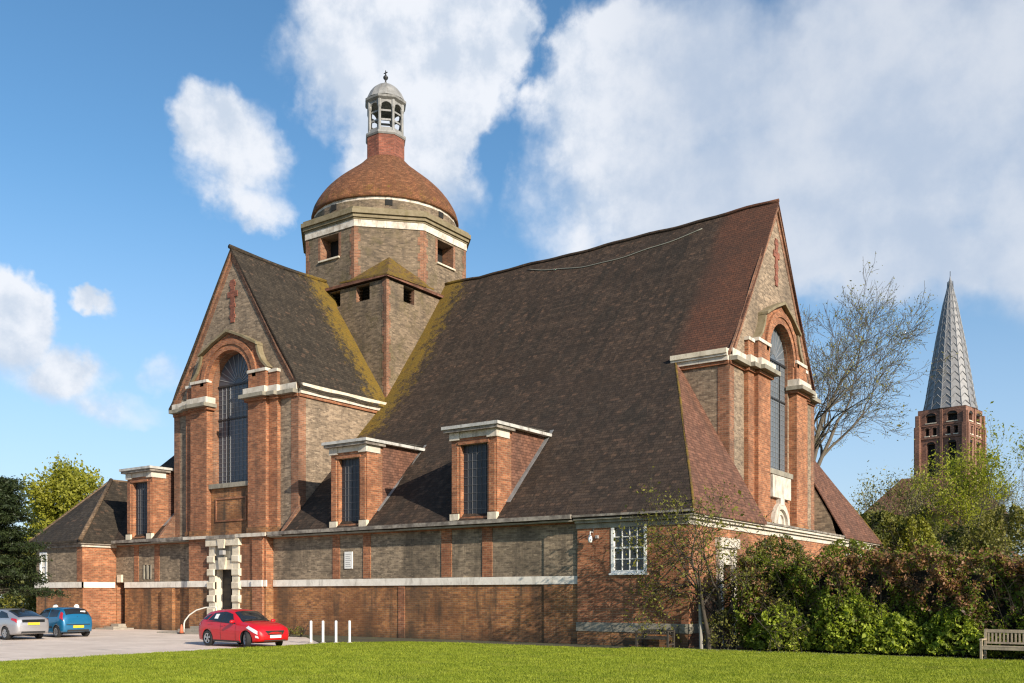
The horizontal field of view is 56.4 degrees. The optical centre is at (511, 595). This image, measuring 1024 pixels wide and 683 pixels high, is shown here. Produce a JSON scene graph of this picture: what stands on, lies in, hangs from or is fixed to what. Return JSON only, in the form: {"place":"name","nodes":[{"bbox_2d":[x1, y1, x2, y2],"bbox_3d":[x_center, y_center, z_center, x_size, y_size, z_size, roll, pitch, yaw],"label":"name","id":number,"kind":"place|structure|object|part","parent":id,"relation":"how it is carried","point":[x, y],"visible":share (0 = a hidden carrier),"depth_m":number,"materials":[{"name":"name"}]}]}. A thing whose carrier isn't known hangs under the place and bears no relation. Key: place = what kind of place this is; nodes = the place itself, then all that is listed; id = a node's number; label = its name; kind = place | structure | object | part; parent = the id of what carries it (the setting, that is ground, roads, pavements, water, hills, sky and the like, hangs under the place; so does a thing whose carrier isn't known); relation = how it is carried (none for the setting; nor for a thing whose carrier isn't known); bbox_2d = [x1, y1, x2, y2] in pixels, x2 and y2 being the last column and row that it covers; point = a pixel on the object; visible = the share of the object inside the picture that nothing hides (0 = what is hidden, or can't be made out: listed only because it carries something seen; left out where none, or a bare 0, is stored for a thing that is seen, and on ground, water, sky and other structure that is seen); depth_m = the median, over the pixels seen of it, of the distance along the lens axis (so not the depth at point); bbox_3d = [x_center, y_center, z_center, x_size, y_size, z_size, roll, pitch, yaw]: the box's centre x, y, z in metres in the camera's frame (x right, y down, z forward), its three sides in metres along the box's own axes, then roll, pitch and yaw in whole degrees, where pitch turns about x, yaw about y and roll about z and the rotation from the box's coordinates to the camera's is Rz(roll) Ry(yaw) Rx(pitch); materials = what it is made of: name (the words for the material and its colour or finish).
{"place":"outdoors","nodes":[
{"label":"outdoors","id":0,"kind":"place"},
{"bbox_2d":[0,629,317,660],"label":"car park","id":1,"kind":"structure","parent":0,"point":[105,642],"depth_m":39.50,"materials":[{"name":"grey asphalt"}]},
{"bbox_2d":[0,608,48,639],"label":"car","id":2,"kind":"object","parent":1,"relation":"on","point":[19,622],"visible":1,"depth_m":43.67,"materials":[{"name":"silver metal"}]},
{"bbox_3d":[-23.272,0.856,43.808,1.021,0.347,0.198,0,0,35],"label":"side window","id":3,"kind":"part","parent":2,"relation":"part of","materials":[{"name":"black glass"}]},
{"bbox_3d":[-22.435,0.798,44.078,1.020,0.344,1.181,0,0,35],"label":"rear window","id":4,"kind":"part","parent":2,"relation":"part of","materials":[{"name":"black glass"}]},
{"bbox_2d":[31,607,91,636],"bbox_3d":[-22.432,1.268,47.312,3.470,1.465,2.054,0,0,35],"label":"car","id":5,"kind":"object","parent":1,"relation":"on","point":[68,620],"visible":0.77,"depth_m":46.27,"materials":[{"name":"blue paint"}]},
{"bbox_3d":[-23.007,0.865,46.867,1.161,0.442,0.161,0,0,35],"label":"side window","id":6,"kind":"part","parent":5,"relation":"part of","materials":[{"name":"black glass"}]},
{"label":"side window","id":7,"kind":"part","parent":5,"relation":"part of","materials":[{"name":"black glass"}]},
{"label":"rear window","id":8,"kind":"part","parent":5,"relation":"part of","materials":[{"name":"black glass"}]},
{"bbox_2d":[177,624,184,633],"bbox_3d":[-17.477,1.748,50.500,0.300,0.505,0.300,0,0,35],"label":"traffic cone","id":9,"kind":"object","parent":1,"relation":"on","point":[181,631],"visible":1,"depth_m":50.43,"materials":[{"name":"plastic"}]},
{"bbox_2d":[199,605,288,646],"bbox_3d":[-10.781,1.188,38.345,4.095,1.624,2.194,0,0,38],"label":"car","id":10,"kind":"object","parent":1,"relation":"on","point":[246,627],"visible":1,"depth_m":37.60,"materials":[{"name":"red paint"}]},
{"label":"side window","id":11,"kind":"part","parent":10,"relation":"part of","materials":[{"name":"black glass"}]},
{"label":"side window","id":12,"kind":"part","parent":10,"relation":"part of","materials":[{"name":"black glass"}]},
{"bbox_2d":[308,621,313,642],"bbox_3d":[-8.503,1.532,40.400,0.240,0.975,0.240,0,0,35],"label":"bollard","id":13,"kind":"object","parent":1,"relation":"on","point":[310,632],"visible":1,"depth_m":40.35,"materials":[{"name":"white metal"}]},
{"bbox_2d":[0,641,1023,682],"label":"lawn","id":14,"kind":"structure","parent":0,"point":[707,668],"depth_m":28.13,"materials":[{"name":"green plant"}]},
{"bbox_2d":[333,621,337,642],"bbox_3d":[-7.464,1.532,40.500,0.240,0.975,0.240,0,0,35],"label":"bollard","id":15,"kind":"object","parent":14,"relation":"on","point":[335,632],"visible":0.77,"depth_m":40.45,"materials":[{"name":"white metal"}]},
{"bbox_2d":[347,621,350,642],"bbox_3d":[-6.900,1.532,40.550,0.240,0.975,0.240,0,0,35],"label":"bollard","id":16,"kind":"object","parent":14,"relation":"on","point":[349,631],"visible":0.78,"depth_m":40.51,"materials":[{"name":"white metal"}]},
{"bbox_2d":[0,0,1023,597],"label":"sky","id":17,"kind":"structure","parent":0,"point":[141,141],"materials":[{"name":"blue"}]},
{"bbox_2d":[290,634,1023,660],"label":"soil border","id":18,"kind":"object","parent":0,"point":[318,639],"visible":0.33,"depth_m":40.25,"materials":[{"name":"brown soil"}]},
{"bbox_2d":[278,620,296,635],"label":"weed","id":19,"kind":"object","parent":18,"relation":"on","point":[290,630],"visible":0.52,"depth_m":47.14,"materials":[{"name":"green plant"}]},
{"bbox_2d":[294,621,309,636],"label":"weed","id":20,"kind":"object","parent":18,"relation":"on","point":[301,630],"visible":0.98,"depth_m":46.41,"materials":[{"name":"green plant"}]},
{"bbox_2d":[320,621,325,642],"bbox_3d":[-8.005,1.532,40.450,0.240,0.975,0.240,0,0,35],"label":"bollard","id":21,"kind":"object","parent":18,"relation":"on","point":[323,632],"visible":0.7,"depth_m":40.40,"materials":[{"name":"white metal"}]},
{"bbox_2d":[634,629,674,647],"bbox_3d":[5.521,1.650,36.950,1.420,0.700,0.660,0,0,35],"label":"bench","id":22,"kind":"object","parent":18,"relation":"on","point":[666,637],"visible":0.92,"depth_m":36.94,"materials":[{"name":"brown wood"}]},
{"bbox_2d":[698,604,702,648],"bbox_3d":[7.132,1.125,36.089,0.150,1.759,0.258,0,0,-7],"label":"stake","id":23,"kind":"object","parent":18,"relation":"on","point":[700,630],"visible":0.81,"depth_m":36.03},
{"bbox_2d":[702,606,752,648],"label":"shrub","id":24,"kind":"object","parent":18,"relation":"on","point":[736,639],"visible":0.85,"depth_m":35.84,"materials":[{"name":"green plant"}]},
{"bbox_2d":[606,466,851,653],"bbox_3d":[7.476,-0.566,36.357,7.658,8.742,8.915,0,0,-15],"label":"tree","id":25,"kind":"object","parent":18,"relation":"on","point":[711,589],"visible":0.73,"depth_m":35.68,"materials":[{"name":"green plant"}]},
{"bbox_2d":[744,600,815,651],"bbox_3d":[9.685,1.136,34.554,2.749,2.168,1.727,0,0,35],"label":"shrub","id":26,"kind":"object","parent":18,"relation":"on","point":[764,616],"visible":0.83,"depth_m":34.32,"materials":[{"name":"green plant"}]},
{"bbox_2d":[708,532,854,644],"bbox_3d":[10.124,-0.181,35.850,5.466,4.378,3.067,0,0,22],"label":"shrub","id":27,"kind":"object","parent":18,"relation":"on","point":[799,550],"visible":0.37,"depth_m":35.68,"materials":[{"name":"green plant"}]},
{"bbox_2d":[803,592,890,653],"bbox_3d":[11.790,0.848,33.480,2.073,2.326,2.644,0,0,-25],"label":"shrub","id":28,"kind":"object","parent":18,"relation":"on","point":[828,644],"visible":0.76,"depth_m":33.12,"materials":[{"name":"green plant"}]},
{"bbox_2d":[805,538,900,576],"bbox_3d":[12.207,-0.117,35.431,5.151,4.252,3.631,0,0,35],"label":"shrub","id":29,"kind":"object","parent":18,"relation":"on","point":[836,545],"visible":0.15,"depth_m":35.31,"materials":[{"name":"green plant"}]},
{"bbox_2d":[711,538,1023,658],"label":"hedge","id":30,"kind":"object","parent":18,"relation":"on","point":[993,599],"visible":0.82,"depth_m":32.53,"materials":[{"name":"green plant"}]},
{"bbox_2d":[855,611,932,654],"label":"shrub","id":31,"kind":"object","parent":18,"relation":"on","point":[899,619],"visible":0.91,"depth_m":32.09,"materials":[{"name":"green plant"}]},
{"bbox_2d":[876,543,978,574],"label":"shrub","id":32,"kind":"object","parent":18,"relation":"on","point":[950,551],"visible":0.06,"depth_m":33.84,"materials":[{"name":"green plant"}]},
{"bbox_2d":[914,595,990,657],"bbox_3d":[14.597,1.113,31.297,1.780,2.335,2.345,0,0,-25],"label":"shrub","id":33,"kind":"object","parent":18,"relation":"on","point":[933,622],"visible":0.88,"depth_m":31.09,"materials":[{"name":"green plant"}]},
{"bbox_2d":[979,629,1023,658],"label":"bench","id":34,"kind":"object","parent":18,"relation":"on","point":[985,647],"visible":0.97,"depth_m":29.81,"materials":[{"name":"brown wood"}]},
{"bbox_2d":[1001,596,1023,655],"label":"shrub","id":35,"kind":"object","parent":18,"relation":"on","point":[1021,628],"visible":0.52,"depth_m":30.14,"materials":[{"name":"green plant"}]},
{"bbox_2d":[866,474,1006,547],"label":"house","id":36,"kind":"structure","parent":0,"point":[893,496],"depth_m":116.90,"materials":[{"name":"red brick"}]},
{"bbox_2d":[914,276,985,481],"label":"church tower","id":37,"kind":"structure","parent":0,"point":[950,411],"depth_m":147.87,"materials":[{"name":"grey metal"}]},
{"label":"ground","id":38,"kind":"structure","parent":0,"visible":0},
{"bbox_2d":[0,551,35,611],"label":"bush","id":39,"kind":"object","parent":38,"relation":"on","point":[27,599],"visible":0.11,"depth_m":63.71,"materials":[{"name":"green plant"}]},
{"bbox_2d":[0,475,70,598],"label":"conifer","id":40,"kind":"object","parent":38,"relation":"on","point":[13,543],"visible":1,"depth_m":51.12,"materials":[{"name":"green plant"}]},
{"bbox_2d":[14,452,107,557],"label":"leafy tree","id":41,"kind":"object","parent":38,"relation":"on","point":[61,491],"visible":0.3,"depth_m":81.32,"materials":[{"name":"green plant"}]},
{"bbox_2d":[28,70,881,647],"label":"church","id":42,"kind":"structure","parent":38,"relation":"on","point":[390,420],"depth_m":50.16,"materials":[{"name":"brick"}]},
{"bbox_2d":[40,552,46,577],"bbox_3d":[-29.204,-1.830,59.625,0.840,1.780,0.140,0,0,35],"label":"sash window","id":43,"kind":"structure","parent":42,"relation":"in","point":[43,566],"depth_m":59.70,"materials":[{"name":"white glass"}]},
{"bbox_2d":[124,588,124,622],"bbox_3d":[-23.720,0.440,59.014,0.820,2.520,0.060,0,0,35],"label":"door","id":44,"kind":"structure","parent":42,"relation":"in","point":[124,588],"depth_m":59.19,"materials":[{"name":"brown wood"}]},
{"bbox_2d":[143,565,150,578],"bbox_3d":[-21.705,-1.425,57.168,0.800,0.850,0.330,0,0,35],"label":"window","id":45,"kind":"structure","parent":42,"relation":"in","point":[146,568],"depth_m":57.08,"materials":[{"name":"white glass"}]},
{"bbox_2d":[183,607,216,630],"bbox_3d":[-16.745,1.282,51.270,2.006,1.437,0.087,0,0,14],"label":"handrail","id":46,"kind":"object","parent":42,"relation":"attached to","point":[195,611],"visible":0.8,"depth_m":51.33,"materials":[{"name":"white metal"}]},
{"bbox_2d":[223,570,231,609],"bbox_3d":[-15.423,0.275,52.498,1.450,3.450,0.100,0,0,35],"label":"door","id":47,"kind":"structure","parent":42,"relation":"in","point":[227,577],"depth_m":52.67,"materials":[{"name":"brown wood"}]},
{"bbox_2d":[209,354,247,488],"bbox_3d":[-15.670,-9.915,53.844,3.520,7.630,0.760,0,0,35],"label":"arched window","id":48,"kind":"structure","parent":42,"relation":"in","point":[233,412],"depth_m":54.29,"materials":[{"name":"grey glass"}]},
{"bbox_2d":[528,228,701,270],"bbox_3d":[5.370,-19.109,53.629,11.216,0.890,0.575,0,0,36],"label":"cable","id":49,"kind":"object","parent":42,"relation":"attached to","point":[618,258],"visible":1,"depth_m":52.84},
{"bbox_2d":[609,526,647,574],"bbox_3d":[4.692,-1.910,38.319,1.730,2.120,0.210,0,0,35],"label":"sash window","id":50,"kind":"structure","parent":42,"relation":"in","point":[618,566],"depth_m":38.45,"materials":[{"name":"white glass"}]},
{"bbox_2d":[770,328,792,479],"bbox_3d":[13.399,-9.915,48.745,0.750,7.630,3.520,0,0,35],"label":"arched window","id":51,"kind":"structure","parent":42,"relation":"in","point":[777,403],"depth_m":49.32,"materials":[{"name":"grey glass"}]},
{"bbox_2d":[800,251,957,465],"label":"bare tree","id":52,"kind":"object","parent":38,"relation":"on","point":[832,401],"visible":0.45,"depth_m":69.46,"materials":[{"name":"brown plant"}]},
{"bbox_2d":[849,473,945,519],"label":"budding tree","id":53,"kind":"object","parent":38,"relation":"on","point":[907,500],"visible":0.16,"depth_m":73.46,"materials":[{"name":"green plant"}]},
{"bbox_2d":[860,510,949,574],"bbox_3d":[23.922,-1.788,61.817,9.176,7.741,7.479,0,0,35],"label":"bush","id":54,"kind":"object","parent":38,"relation":"on","point":[883,518],"visible":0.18,"depth_m":60.52,"materials":[{"name":"green plant"}]},
{"bbox_2d":[859,512,958,572],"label":"bush","id":55,"kind":"object","parent":38,"relation":"on","point":[901,517],"depth_m":73.11,"materials":[{"name":"green plant"}]},
{"bbox_2d":[873,514,965,572],"bbox_3d":[25.202,-1.597,59.202,5.245,7.206,6.037,0,0,-19],"label":"bush","id":56,"kind":"object","parent":38,"relation":"on","point":[913,528],"visible":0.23,"depth_m":59.34,"materials":[{"name":"green plant"}]},
{"bbox_2d":[850,453,992,546],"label":"olive tree","id":57,"kind":"object","parent":38,"relation":"on","point":[904,502],"visible":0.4,"depth_m":78.33,"materials":[{"name":"green plant"}]},
{"bbox_2d":[905,401,1023,564],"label":"spring tree","id":58,"kind":"object","parent":38,"relation":"on","point":[981,477],"visible":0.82,"depth_m":74.47,"materials":[{"name":"green plant"}]},
{"bbox_2d":[935,525,1014,574],"bbox_3d":[29.860,-1.358,64.001,7.750,6.844,7.787,0,0,35],"label":"bush","id":59,"kind":"object","parent":38,"relation":"on","point":[950,541],"visible":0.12,"depth_m":63.06,"materials":[{"name":"green plant"}]},
{"bbox_2d":[928,517,1021,558],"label":"bush","id":60,"kind":"object","parent":38,"relation":"on","point":[943,528],"depth_m":98.53,"materials":[{"name":"green plant"}]},
{"bbox_2d":[949,503,1023,573],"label":"bush","id":61,"kind":"object","parent":38,"relation":"on","point":[988,523],"visible":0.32,"depth_m":61.34,"materials":[{"name":"green plant"}]},
{"bbox_2d":[958,478,1023,545],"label":"budding tree","id":62,"kind":"object","parent":38,"relation":"on","point":[997,503],"visible":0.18,"depth_m":89.65,"materials":[{"name":"green plant"}]},
{"bbox_2d":[963,431,1023,558],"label":"bare tree","id":63,"kind":"object","parent":38,"relation":"on","point":[1021,505],"visible":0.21,"depth_m":85.49,"materials":[{"name":"green plant"}]}
]}

